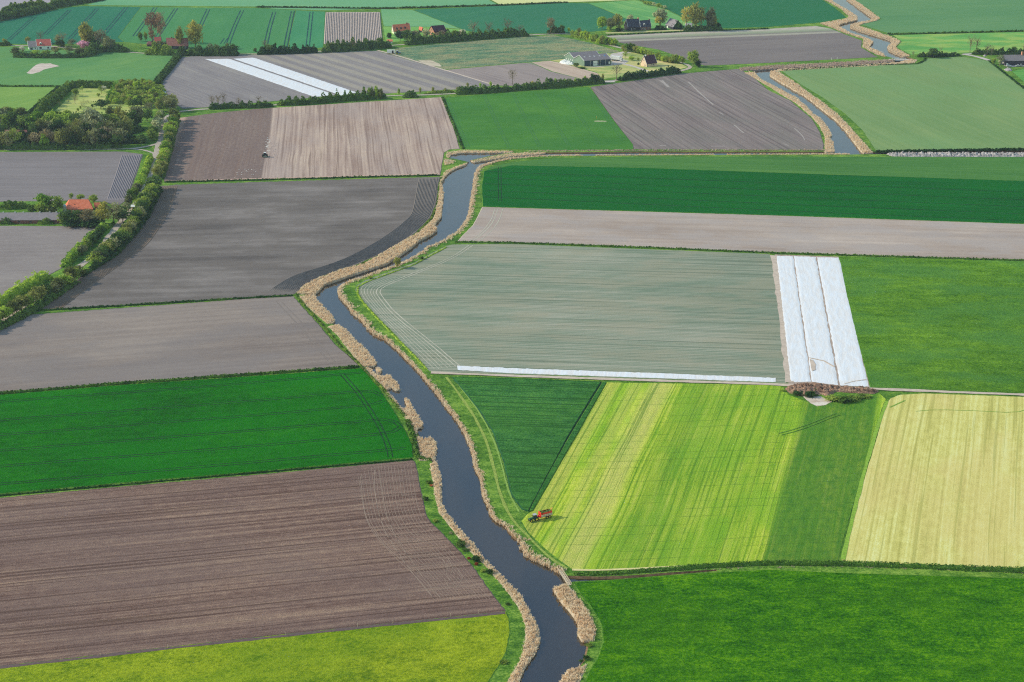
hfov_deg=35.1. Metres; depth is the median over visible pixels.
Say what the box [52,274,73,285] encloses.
tree
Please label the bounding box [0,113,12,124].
tree
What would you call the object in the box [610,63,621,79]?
tree
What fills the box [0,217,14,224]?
hedge
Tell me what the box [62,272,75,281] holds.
tree
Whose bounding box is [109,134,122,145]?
tree
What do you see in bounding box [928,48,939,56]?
tree
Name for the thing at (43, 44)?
farmhouse
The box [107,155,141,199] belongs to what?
potato ridges
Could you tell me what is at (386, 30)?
garden lawn
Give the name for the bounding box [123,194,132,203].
tree
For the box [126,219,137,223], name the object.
tree
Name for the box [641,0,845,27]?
wheat field
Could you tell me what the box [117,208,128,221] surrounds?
tree
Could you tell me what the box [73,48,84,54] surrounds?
bush
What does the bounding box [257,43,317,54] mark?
hedge
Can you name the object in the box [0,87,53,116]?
meadow
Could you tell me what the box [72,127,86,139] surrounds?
tree
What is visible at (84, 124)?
tree
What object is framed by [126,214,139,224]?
tree
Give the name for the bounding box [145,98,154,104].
tree
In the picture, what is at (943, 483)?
stubble field
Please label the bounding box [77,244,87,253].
tree
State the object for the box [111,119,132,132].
tree
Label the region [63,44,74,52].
tree
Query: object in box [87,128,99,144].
tree
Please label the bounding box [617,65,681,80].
hedge
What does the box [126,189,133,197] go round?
tree
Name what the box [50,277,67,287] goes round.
tree
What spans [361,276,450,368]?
wheel tracks
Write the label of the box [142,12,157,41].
tree
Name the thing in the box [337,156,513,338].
reed bed
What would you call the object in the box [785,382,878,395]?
soil heap
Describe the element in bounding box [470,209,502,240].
soil marks
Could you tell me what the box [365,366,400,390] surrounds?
reed bed
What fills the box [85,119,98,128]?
tree
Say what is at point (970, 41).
tree
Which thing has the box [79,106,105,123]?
tree
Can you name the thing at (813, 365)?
bare patch
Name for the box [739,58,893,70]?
reed bed
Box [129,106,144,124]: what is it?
tree
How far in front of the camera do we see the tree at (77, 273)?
878.75 m
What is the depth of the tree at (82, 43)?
1515.47 m
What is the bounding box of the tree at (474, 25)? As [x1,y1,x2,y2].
[467,20,478,30]
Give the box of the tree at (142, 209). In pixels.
[136,206,146,216]
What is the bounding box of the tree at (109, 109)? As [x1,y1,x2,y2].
[104,105,113,113]
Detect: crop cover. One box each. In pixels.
[206,59,332,96]
[236,58,355,94]
[457,366,775,381]
[777,256,810,381]
[794,256,837,384]
[817,257,868,386]
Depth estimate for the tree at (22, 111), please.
1239.67 m
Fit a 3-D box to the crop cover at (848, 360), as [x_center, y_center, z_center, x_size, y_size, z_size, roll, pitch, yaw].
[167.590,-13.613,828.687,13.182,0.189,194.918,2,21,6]
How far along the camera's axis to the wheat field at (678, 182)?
1044.91 m
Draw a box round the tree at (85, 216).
[78,208,93,221]
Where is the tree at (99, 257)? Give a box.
[86,251,105,262]
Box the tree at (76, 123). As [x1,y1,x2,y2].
[69,118,85,128]
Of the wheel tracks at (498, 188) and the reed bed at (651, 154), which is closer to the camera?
the wheel tracks at (498, 188)
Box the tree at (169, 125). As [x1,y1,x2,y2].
[162,124,176,133]
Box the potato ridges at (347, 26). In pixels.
[324,12,381,43]
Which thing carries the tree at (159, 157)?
on the land at (502, 596)
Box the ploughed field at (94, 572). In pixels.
[0,460,505,665]
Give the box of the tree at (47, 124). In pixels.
[44,120,52,131]
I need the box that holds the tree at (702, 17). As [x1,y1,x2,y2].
[697,6,706,24]
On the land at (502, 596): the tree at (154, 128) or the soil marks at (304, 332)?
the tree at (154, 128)
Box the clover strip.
[528,382,605,512]
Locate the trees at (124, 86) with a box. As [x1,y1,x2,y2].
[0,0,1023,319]
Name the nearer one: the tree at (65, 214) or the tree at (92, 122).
the tree at (65, 214)
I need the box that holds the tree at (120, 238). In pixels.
[108,234,124,244]
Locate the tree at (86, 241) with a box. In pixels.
[83,237,91,249]
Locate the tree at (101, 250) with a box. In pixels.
[95,247,106,256]
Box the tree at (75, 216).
[67,210,82,221]
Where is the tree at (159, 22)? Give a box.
[151,10,165,36]
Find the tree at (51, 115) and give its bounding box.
[42,109,56,119]
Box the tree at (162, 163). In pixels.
[155,159,168,168]
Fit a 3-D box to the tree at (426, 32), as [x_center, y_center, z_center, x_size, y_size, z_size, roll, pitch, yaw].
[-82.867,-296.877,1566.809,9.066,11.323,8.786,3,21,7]
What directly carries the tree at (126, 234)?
on the land at (502, 596)
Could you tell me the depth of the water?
673.09 m
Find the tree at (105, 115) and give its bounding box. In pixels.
[101,112,113,123]
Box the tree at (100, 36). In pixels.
[91,28,106,43]
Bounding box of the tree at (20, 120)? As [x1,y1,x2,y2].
[15,116,28,125]
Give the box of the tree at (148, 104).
[144,102,155,109]
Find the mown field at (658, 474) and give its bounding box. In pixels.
[520,382,886,570]
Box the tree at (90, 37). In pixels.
[85,29,97,45]
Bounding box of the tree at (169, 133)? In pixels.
[163,131,175,139]
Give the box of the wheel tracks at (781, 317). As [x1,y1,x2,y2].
[770,255,793,382]
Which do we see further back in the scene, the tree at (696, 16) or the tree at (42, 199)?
the tree at (696, 16)
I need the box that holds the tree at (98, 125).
[91,121,105,130]
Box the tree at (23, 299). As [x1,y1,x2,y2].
[12,294,31,310]
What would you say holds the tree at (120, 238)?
on the land at (502, 596)
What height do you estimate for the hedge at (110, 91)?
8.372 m
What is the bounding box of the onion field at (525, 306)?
[355,244,786,382]
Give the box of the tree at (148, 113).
[141,109,152,120]
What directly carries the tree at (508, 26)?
on the land at (502, 596)
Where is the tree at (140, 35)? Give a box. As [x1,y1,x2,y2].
[138,32,142,39]
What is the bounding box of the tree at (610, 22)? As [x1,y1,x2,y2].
[606,17,614,27]
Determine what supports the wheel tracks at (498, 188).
on the wheat field at (678, 182)
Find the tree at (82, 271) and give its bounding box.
[75,264,86,277]
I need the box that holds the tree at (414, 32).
[410,30,421,36]
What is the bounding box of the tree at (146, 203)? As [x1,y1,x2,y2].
[136,199,148,208]
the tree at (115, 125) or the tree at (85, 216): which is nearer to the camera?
the tree at (85, 216)
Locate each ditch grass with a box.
[0,84,58,86]
[0,365,359,393]
[0,458,412,495]
[26,86,59,113]
[37,294,292,310]
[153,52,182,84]
[165,173,439,182]
[256,1,567,8]
[294,177,441,416]
[356,247,446,368]
[405,419,431,460]
[441,97,464,148]
[455,240,1023,260]
[573,559,1023,575]
[606,28,768,35]
[782,57,925,69]
[874,147,1023,152]
[887,29,1023,34]
[988,60,1023,88]
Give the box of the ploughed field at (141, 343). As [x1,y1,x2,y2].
[0,296,356,390]
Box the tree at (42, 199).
[33,193,54,209]
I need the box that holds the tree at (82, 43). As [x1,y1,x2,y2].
[76,40,89,47]
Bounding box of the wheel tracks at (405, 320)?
[376,245,472,366]
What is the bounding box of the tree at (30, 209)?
[25,204,36,211]
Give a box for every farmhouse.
[36,39,51,49]
[65,199,92,212]
[391,22,410,33]
[624,17,640,30]
[639,19,651,29]
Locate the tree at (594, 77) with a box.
[590,73,600,80]
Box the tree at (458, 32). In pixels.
[450,30,460,35]
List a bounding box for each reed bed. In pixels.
[297,177,444,295]
[300,293,334,323]
[327,324,357,342]
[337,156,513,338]
[343,340,377,367]
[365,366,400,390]
[375,367,382,373]
[385,337,521,538]
[385,391,402,409]
[402,397,422,434]
[416,436,437,461]
[429,460,540,681]
[441,163,467,177]
[444,158,455,164]
[446,149,512,157]
[471,152,545,162]
[514,154,582,158]
[517,537,566,572]
[529,149,823,151]
[552,583,596,642]
[559,663,587,681]
[595,153,714,155]
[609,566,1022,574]
[726,153,849,154]
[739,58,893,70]
[745,71,834,152]
[770,70,872,153]
[774,59,916,70]
[820,0,886,56]
[847,0,909,57]
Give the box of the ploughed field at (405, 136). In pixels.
[164,97,459,181]
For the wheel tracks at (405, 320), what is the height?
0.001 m
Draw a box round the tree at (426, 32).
[421,28,429,35]
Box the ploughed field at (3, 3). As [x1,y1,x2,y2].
[0,0,49,9]
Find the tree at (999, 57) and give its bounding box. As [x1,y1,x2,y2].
[996,55,1005,65]
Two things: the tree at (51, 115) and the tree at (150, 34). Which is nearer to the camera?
the tree at (51, 115)
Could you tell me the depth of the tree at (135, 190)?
1034.03 m
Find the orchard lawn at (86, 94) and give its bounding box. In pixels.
[55,88,144,113]
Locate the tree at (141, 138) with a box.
[134,133,148,142]
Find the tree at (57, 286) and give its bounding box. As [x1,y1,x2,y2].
[50,282,61,290]
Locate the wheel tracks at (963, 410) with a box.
[890,400,1023,412]
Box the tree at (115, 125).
[107,121,123,132]
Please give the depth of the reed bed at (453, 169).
1103.42 m
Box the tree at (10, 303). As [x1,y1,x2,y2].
[5,300,17,314]
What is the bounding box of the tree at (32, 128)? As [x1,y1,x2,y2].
[28,121,42,132]
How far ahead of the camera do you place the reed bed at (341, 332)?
801.74 m
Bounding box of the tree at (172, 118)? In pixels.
[168,117,177,123]
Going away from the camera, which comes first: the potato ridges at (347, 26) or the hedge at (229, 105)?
the hedge at (229, 105)
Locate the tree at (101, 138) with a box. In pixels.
[96,128,107,143]
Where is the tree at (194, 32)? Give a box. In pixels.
[182,19,204,46]
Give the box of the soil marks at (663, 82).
[659,80,804,145]
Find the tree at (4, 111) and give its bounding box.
[0,107,7,114]
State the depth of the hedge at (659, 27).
1616.17 m
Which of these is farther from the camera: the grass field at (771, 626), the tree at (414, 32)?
the tree at (414, 32)
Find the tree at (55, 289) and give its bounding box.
[47,285,57,293]
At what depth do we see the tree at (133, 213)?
973.28 m
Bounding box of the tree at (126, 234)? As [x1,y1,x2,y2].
[111,230,129,239]
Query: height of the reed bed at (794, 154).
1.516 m
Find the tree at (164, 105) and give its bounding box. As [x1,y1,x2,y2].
[159,101,167,110]
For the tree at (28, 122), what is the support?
on the land at (502, 596)
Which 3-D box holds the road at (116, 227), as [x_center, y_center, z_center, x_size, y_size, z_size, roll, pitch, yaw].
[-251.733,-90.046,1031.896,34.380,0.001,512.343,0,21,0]
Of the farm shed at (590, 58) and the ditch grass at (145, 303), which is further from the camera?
the farm shed at (590, 58)
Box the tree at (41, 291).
[27,286,47,298]
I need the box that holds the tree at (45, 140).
[39,133,49,144]
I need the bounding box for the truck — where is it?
[611,55,622,60]
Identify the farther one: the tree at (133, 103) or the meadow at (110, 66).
the meadow at (110, 66)
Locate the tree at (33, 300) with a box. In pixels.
[23,294,34,305]
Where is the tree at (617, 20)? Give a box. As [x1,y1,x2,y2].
[612,13,623,27]
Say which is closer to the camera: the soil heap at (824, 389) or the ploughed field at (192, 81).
the soil heap at (824, 389)
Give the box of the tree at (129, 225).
[121,222,132,229]
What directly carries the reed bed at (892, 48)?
on the land at (859, 132)
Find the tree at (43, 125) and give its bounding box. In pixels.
[34,119,46,130]
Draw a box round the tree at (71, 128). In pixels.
[62,122,82,137]
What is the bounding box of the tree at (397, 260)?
[393,257,401,267]
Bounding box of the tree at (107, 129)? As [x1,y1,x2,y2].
[92,125,113,137]
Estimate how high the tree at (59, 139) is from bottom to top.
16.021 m
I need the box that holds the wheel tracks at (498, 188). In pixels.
[498,170,501,200]
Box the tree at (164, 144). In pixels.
[158,140,171,150]
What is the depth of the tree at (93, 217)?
976.31 m
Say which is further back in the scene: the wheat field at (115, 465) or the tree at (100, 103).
the tree at (100, 103)
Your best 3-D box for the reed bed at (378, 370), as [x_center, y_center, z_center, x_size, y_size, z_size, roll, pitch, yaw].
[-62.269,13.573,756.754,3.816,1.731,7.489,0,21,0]
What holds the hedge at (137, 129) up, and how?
on the land at (502, 596)
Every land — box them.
[0,0,894,681]
[341,154,1023,681]
[779,6,1023,152]
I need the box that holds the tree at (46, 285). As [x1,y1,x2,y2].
[40,283,52,296]
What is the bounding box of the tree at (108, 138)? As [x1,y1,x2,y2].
[105,132,113,142]
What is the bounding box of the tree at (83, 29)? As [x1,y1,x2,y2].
[78,21,92,40]
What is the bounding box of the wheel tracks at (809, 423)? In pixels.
[780,413,837,434]
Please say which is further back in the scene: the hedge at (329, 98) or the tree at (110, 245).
the hedge at (329, 98)
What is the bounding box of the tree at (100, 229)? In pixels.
[94,224,104,234]
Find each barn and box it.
[0,211,60,223]
[166,37,188,48]
[665,18,679,29]
[1001,52,1023,64]
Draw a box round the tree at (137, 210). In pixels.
[133,207,142,217]
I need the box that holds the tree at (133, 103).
[126,98,137,106]
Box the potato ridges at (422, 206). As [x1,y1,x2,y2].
[269,178,437,292]
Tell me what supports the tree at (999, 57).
on the land at (859, 132)
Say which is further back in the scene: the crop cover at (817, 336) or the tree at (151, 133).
the tree at (151, 133)
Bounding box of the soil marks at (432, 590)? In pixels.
[352,465,486,598]
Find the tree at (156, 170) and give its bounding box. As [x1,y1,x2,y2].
[149,164,163,175]
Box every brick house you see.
[428,25,446,34]
[640,54,656,66]
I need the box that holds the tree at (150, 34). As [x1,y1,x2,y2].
[148,30,155,38]
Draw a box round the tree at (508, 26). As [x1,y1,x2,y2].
[502,17,513,28]
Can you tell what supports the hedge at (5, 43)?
on the land at (502, 596)
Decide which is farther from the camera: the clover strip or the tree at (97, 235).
the tree at (97, 235)
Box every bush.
[9,46,20,54]
[43,207,57,211]
[54,39,65,46]
[63,220,83,227]
[66,39,77,45]
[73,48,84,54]
[79,219,103,227]
[101,36,114,47]
[265,44,274,51]
[456,539,466,546]
[470,555,481,561]
[486,569,494,573]
[499,659,507,663]
[582,654,590,659]
[671,20,683,28]
[695,59,701,66]
[791,391,802,395]
[803,390,815,397]
[822,394,838,400]
[835,395,853,402]
[846,394,861,401]
[856,393,872,399]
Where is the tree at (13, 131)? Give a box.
[8,126,22,140]
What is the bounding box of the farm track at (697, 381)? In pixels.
[431,371,1023,395]
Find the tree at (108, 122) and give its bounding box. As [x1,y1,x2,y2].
[100,118,112,130]
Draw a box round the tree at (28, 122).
[23,116,34,128]
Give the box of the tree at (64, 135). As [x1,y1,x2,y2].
[57,128,69,145]
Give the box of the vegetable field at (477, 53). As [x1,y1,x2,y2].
[387,35,619,68]
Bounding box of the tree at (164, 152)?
[159,148,168,157]
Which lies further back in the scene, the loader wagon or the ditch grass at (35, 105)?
the ditch grass at (35, 105)
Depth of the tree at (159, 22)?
1544.64 m
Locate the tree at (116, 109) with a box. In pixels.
[112,104,122,114]
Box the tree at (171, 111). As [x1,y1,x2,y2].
[166,108,180,117]
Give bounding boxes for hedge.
[0,0,43,11]
[0,0,103,20]
[0,40,11,45]
[0,121,143,133]
[0,141,121,149]
[0,200,29,209]
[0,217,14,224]
[0,270,53,306]
[0,280,80,329]
[1,126,141,144]
[13,49,85,57]
[32,80,72,112]
[37,217,52,223]
[59,222,110,266]
[71,79,114,88]
[81,186,163,276]
[83,41,129,56]
[105,82,116,98]
[108,84,137,103]
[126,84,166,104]
[131,154,154,199]
[144,41,174,55]
[159,115,180,178]
[176,44,239,55]
[208,100,273,109]
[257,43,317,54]
[277,86,386,105]
[321,36,392,52]
[402,90,418,97]
[404,27,529,45]
[424,89,454,93]
[455,77,604,94]
[547,25,564,33]
[571,33,615,45]
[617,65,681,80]
[623,47,679,63]
[653,25,666,29]
[683,24,722,30]
[917,51,960,56]
[971,47,1023,54]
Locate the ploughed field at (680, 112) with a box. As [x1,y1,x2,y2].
[591,69,823,149]
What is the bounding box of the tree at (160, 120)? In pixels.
[153,117,163,123]
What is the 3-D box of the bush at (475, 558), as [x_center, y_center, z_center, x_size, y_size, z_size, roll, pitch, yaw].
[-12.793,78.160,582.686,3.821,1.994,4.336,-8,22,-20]
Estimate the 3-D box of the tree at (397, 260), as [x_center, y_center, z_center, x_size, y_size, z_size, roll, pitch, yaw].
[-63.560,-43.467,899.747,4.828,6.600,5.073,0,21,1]
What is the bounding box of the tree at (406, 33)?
[401,29,413,39]
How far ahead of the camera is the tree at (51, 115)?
1210.01 m
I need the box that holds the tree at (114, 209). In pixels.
[104,202,123,224]
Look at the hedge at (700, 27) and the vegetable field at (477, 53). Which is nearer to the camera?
the vegetable field at (477, 53)
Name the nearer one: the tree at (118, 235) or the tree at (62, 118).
the tree at (118, 235)
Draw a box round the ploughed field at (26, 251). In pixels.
[0,226,95,294]
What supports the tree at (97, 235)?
on the land at (502, 596)
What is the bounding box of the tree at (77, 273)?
[73,267,81,278]
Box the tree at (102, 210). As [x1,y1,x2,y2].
[94,200,111,222]
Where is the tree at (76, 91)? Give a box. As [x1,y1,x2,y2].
[71,89,78,95]
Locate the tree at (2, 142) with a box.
[0,131,6,144]
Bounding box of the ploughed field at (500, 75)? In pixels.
[449,62,577,85]
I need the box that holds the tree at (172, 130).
[164,127,175,135]
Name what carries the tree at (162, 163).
on the land at (502, 596)
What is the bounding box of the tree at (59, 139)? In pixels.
[53,129,66,143]
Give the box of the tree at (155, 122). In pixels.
[150,119,160,126]
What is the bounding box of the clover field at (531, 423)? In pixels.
[452,377,600,511]
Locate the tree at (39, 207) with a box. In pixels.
[33,204,46,211]
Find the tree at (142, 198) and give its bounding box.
[133,196,150,205]
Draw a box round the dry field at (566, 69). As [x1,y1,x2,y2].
[531,61,598,78]
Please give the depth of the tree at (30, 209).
998.89 m
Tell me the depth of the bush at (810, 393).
725.75 m
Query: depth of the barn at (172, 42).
1518.62 m
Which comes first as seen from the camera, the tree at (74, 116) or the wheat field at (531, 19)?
the tree at (74, 116)
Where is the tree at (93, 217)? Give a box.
[89,211,102,219]
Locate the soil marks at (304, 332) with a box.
[276,301,333,360]
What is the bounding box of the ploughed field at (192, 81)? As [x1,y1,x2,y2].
[162,51,492,108]
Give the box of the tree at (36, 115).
[28,110,41,122]
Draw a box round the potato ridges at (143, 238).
[41,186,177,308]
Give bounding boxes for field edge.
[0,612,504,668]
[181,173,438,180]
[377,50,493,84]
[841,401,887,559]
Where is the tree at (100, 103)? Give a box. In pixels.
[93,99,107,108]
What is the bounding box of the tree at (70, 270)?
[62,265,77,278]
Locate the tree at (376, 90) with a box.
[374,86,379,96]
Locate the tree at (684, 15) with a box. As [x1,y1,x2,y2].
[680,5,693,25]
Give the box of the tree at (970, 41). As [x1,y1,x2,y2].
[967,35,976,46]
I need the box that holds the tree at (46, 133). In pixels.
[39,128,50,139]
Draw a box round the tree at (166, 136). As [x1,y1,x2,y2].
[163,134,174,142]
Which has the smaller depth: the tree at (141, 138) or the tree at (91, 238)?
the tree at (91, 238)
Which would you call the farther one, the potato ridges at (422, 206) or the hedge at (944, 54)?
the hedge at (944, 54)
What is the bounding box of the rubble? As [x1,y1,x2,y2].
[887,151,1023,156]
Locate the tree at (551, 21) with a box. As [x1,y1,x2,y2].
[545,18,554,32]
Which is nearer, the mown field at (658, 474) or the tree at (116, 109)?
the mown field at (658, 474)
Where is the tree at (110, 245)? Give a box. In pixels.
[96,239,115,250]
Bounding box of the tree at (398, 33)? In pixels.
[393,30,403,40]
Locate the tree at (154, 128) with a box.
[147,125,158,132]
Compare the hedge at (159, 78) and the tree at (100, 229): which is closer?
the tree at (100, 229)
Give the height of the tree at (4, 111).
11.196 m
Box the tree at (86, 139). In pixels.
[79,129,90,142]
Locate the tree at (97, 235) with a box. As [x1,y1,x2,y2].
[92,231,101,242]
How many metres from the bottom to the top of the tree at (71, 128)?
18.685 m
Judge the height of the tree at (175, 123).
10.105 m
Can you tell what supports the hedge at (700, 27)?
on the land at (502, 596)
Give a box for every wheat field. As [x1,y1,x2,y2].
[0,6,140,44]
[0,368,413,493]
[118,7,295,52]
[289,10,324,48]
[381,9,459,28]
[414,3,625,33]
[445,87,633,149]
[481,165,1023,223]
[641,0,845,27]
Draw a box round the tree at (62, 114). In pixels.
[55,112,69,119]
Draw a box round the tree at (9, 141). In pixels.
[0,130,13,145]
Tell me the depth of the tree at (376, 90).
1310.98 m
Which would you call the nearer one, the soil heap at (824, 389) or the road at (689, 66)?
the soil heap at (824, 389)
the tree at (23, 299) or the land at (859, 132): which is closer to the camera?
the tree at (23, 299)
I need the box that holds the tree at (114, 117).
[104,113,120,122]
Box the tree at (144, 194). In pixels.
[136,192,151,200]
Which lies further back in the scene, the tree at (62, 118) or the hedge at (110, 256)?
the tree at (62, 118)
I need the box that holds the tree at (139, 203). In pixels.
[132,201,146,210]
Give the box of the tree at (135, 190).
[131,187,138,195]
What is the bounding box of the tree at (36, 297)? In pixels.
[25,291,40,303]
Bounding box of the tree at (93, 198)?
[87,194,97,201]
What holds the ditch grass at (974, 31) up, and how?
on the land at (859, 132)
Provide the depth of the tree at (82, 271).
882.40 m
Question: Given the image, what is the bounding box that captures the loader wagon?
[537,508,551,517]
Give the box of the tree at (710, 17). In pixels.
[703,7,716,25]
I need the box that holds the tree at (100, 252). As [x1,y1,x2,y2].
[90,249,103,257]
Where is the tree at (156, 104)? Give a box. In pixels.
[153,100,162,109]
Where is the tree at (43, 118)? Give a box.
[39,115,50,122]
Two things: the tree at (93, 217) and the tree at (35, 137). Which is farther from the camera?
the tree at (35, 137)
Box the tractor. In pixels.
[528,513,538,521]
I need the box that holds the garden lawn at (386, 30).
[383,27,468,41]
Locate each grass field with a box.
[88,0,495,9]
[487,156,1023,180]
[574,570,1023,681]
[589,0,698,28]
[782,57,1023,150]
[839,257,1023,392]
[856,0,1023,32]
[1012,69,1023,81]
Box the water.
[316,0,1020,681]
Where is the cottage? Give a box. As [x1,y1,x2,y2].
[27,41,36,49]
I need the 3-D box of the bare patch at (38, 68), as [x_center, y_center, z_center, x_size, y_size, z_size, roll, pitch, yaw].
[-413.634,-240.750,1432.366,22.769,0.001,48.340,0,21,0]
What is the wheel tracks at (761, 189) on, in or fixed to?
on the wheat field at (678, 182)
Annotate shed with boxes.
[94,202,100,209]
[154,37,161,41]
[564,51,610,65]
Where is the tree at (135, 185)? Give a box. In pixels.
[131,183,142,190]
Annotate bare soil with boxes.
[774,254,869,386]
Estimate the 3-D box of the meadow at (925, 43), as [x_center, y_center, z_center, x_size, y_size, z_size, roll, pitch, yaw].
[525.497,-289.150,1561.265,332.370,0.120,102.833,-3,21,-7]
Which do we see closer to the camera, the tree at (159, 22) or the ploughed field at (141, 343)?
the ploughed field at (141, 343)
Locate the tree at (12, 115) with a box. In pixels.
[6,111,17,122]
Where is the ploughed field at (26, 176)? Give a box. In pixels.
[0,152,142,204]
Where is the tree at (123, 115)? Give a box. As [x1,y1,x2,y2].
[116,109,127,120]
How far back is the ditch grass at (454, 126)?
1223.76 m
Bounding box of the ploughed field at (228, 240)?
[36,177,439,311]
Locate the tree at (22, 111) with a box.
[16,107,28,116]
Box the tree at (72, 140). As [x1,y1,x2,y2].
[64,132,81,144]
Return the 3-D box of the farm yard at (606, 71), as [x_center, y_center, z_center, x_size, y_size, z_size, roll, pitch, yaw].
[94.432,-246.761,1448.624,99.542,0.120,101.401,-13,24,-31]
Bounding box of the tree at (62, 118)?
[57,115,66,123]
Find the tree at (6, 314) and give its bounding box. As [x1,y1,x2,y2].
[0,307,9,317]
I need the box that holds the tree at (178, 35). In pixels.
[174,26,182,43]
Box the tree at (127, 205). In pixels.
[122,202,130,210]
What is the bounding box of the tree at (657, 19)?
[654,15,662,23]
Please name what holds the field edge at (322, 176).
on the ploughed field at (405, 136)
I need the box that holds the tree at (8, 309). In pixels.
[2,305,13,315]
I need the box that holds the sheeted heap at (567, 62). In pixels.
[559,59,573,64]
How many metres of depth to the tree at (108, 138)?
1157.57 m
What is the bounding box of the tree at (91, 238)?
[87,234,96,246]
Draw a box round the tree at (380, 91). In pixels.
[378,88,382,96]
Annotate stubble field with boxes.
[458,207,1023,258]
[492,0,618,3]
[840,393,1023,567]
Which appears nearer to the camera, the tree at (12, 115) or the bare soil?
the bare soil
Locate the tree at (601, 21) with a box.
[596,16,606,27]
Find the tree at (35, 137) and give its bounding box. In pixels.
[27,132,42,143]
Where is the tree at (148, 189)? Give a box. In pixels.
[139,185,156,197]
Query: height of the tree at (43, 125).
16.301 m
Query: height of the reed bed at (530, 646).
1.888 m
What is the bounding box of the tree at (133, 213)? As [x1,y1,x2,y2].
[126,209,143,219]
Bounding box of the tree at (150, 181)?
[144,179,161,188]
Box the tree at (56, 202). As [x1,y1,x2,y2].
[47,195,63,210]
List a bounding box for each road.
[0,143,156,149]
[1,114,169,322]
[11,33,691,111]
[128,148,155,154]
[961,54,989,59]
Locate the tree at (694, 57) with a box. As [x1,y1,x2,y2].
[688,50,698,63]
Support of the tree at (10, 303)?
on the land at (502, 596)
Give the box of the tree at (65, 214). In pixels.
[58,209,72,222]
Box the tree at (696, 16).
[689,1,702,25]
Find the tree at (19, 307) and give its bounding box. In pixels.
[13,299,23,311]
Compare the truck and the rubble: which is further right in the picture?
the rubble
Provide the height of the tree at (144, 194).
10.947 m
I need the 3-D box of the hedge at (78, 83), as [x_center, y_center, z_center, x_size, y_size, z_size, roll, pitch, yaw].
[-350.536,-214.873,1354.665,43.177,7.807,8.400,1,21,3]
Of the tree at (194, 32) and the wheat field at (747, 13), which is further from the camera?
the wheat field at (747, 13)
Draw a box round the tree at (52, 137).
[47,131,54,142]
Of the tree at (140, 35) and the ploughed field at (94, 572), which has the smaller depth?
the ploughed field at (94, 572)
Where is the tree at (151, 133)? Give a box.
[145,128,157,140]
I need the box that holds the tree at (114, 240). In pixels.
[103,238,120,246]
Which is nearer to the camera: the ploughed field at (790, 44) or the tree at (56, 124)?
the tree at (56, 124)
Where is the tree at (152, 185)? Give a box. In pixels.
[146,183,158,191]
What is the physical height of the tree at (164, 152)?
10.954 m
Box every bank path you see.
[445,377,567,568]
[457,376,523,511]
[572,565,976,570]
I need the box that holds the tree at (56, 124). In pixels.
[48,119,63,132]
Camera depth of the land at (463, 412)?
678.00 m
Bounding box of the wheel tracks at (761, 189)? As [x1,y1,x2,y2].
[485,171,1023,220]
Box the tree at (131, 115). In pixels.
[127,109,142,124]
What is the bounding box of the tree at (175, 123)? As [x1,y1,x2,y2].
[163,120,177,127]
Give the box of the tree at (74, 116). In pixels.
[66,111,80,122]
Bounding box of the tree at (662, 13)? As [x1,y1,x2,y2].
[652,8,667,24]
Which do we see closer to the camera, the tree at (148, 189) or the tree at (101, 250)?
the tree at (101, 250)
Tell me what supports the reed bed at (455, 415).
on the land at (463, 412)
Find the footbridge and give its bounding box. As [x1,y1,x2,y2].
[557,567,571,585]
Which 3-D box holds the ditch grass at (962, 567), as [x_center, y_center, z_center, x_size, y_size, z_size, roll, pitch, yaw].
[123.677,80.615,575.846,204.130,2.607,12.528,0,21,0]
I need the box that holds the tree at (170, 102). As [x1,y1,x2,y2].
[164,97,177,108]
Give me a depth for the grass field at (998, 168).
1115.38 m
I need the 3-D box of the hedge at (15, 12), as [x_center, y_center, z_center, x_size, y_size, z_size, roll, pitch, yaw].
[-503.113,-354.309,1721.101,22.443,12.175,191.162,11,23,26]
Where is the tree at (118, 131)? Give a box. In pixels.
[109,128,127,143]
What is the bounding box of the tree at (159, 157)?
[156,156,167,162]
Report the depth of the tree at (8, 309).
822.24 m
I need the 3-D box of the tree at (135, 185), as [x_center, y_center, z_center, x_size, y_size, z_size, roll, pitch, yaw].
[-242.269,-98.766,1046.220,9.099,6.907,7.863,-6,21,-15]
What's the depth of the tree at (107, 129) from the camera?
1159.61 m
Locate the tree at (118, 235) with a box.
[111,233,124,242]
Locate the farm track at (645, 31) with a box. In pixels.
[605,29,682,32]
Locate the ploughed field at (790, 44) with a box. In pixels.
[605,26,876,65]
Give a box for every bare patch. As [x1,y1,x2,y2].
[27,63,57,73]
[419,60,440,66]
[803,396,831,405]
[810,359,815,370]
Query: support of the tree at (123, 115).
on the land at (502, 596)
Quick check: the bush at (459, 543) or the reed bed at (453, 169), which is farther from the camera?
the reed bed at (453, 169)
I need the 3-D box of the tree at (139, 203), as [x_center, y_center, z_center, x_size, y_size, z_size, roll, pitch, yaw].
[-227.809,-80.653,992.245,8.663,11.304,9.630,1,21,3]
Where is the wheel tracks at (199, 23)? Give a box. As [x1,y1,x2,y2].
[7,7,313,46]
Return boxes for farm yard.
[551,51,686,78]
[594,52,630,66]
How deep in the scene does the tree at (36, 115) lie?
1208.19 m
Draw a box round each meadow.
[0,47,171,85]
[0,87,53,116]
[0,611,510,681]
[893,32,1023,54]
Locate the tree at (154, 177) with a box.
[146,175,162,184]
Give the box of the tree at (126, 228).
[120,226,131,232]
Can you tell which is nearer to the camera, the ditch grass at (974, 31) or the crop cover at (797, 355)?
the crop cover at (797, 355)
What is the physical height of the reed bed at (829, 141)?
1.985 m
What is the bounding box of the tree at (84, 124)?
[80,122,92,132]
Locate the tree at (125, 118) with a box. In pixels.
[122,115,133,133]
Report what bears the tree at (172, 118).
on the land at (502, 596)

